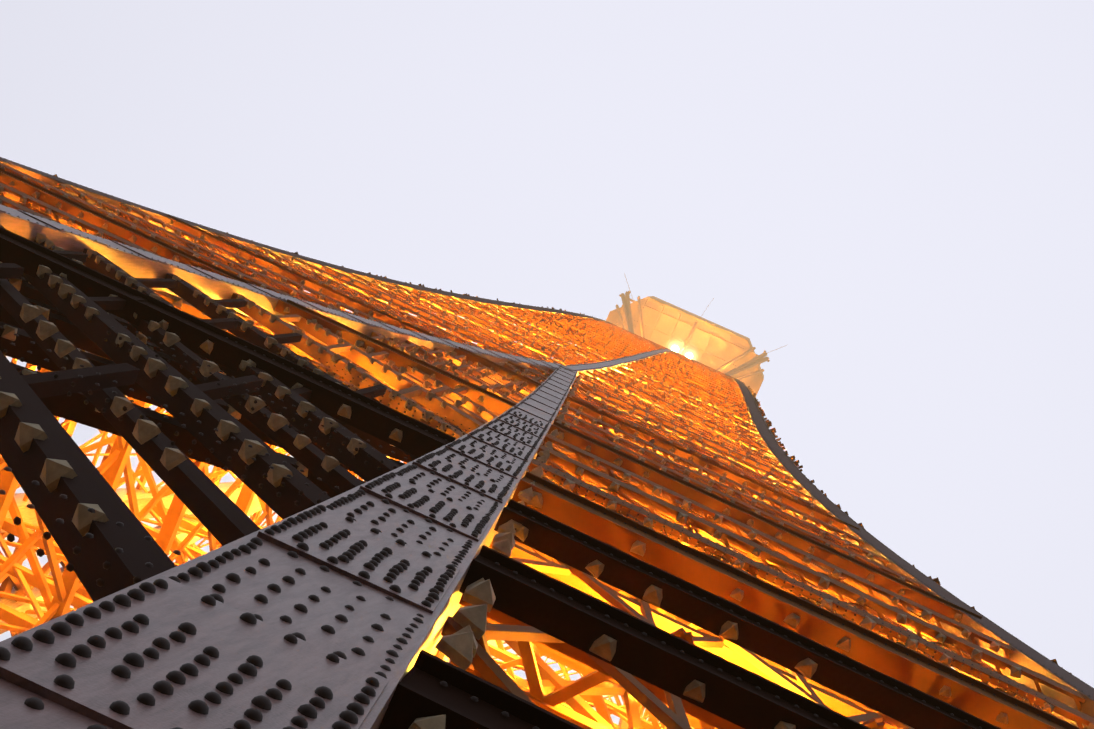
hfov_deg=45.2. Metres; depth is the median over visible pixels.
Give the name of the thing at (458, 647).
sparkle lamp housings
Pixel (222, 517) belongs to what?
tower girders
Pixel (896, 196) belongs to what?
sky
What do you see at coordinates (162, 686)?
rivets
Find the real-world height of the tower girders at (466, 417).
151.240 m
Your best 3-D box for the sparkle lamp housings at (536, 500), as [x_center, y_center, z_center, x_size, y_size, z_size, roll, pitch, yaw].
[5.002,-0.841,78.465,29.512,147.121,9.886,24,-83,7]
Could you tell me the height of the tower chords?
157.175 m
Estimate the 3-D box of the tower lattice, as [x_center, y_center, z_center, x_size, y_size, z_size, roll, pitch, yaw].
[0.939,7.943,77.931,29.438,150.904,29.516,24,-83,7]
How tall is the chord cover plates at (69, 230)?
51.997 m
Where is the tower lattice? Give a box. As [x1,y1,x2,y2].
[0,191,1055,728]
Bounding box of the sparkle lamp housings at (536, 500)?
[0,166,1093,728]
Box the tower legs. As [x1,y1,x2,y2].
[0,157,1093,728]
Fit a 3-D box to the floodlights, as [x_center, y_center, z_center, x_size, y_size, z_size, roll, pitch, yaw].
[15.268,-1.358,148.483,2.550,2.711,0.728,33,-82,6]
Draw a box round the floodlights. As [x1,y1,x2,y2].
[671,346,692,358]
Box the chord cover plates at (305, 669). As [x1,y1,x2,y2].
[0,365,577,728]
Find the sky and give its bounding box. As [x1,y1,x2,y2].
[0,0,1093,724]
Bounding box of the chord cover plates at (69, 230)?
[0,209,570,370]
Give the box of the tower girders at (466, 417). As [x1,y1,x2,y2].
[0,285,789,728]
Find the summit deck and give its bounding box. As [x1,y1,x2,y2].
[572,291,769,452]
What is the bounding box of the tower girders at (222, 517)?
[0,225,1000,728]
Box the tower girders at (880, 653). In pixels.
[0,163,1093,728]
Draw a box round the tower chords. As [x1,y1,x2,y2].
[0,204,705,728]
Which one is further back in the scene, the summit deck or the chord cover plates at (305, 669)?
the summit deck
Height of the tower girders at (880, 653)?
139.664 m
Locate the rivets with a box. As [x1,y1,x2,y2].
[0,158,1090,728]
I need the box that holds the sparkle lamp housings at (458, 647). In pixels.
[0,233,817,728]

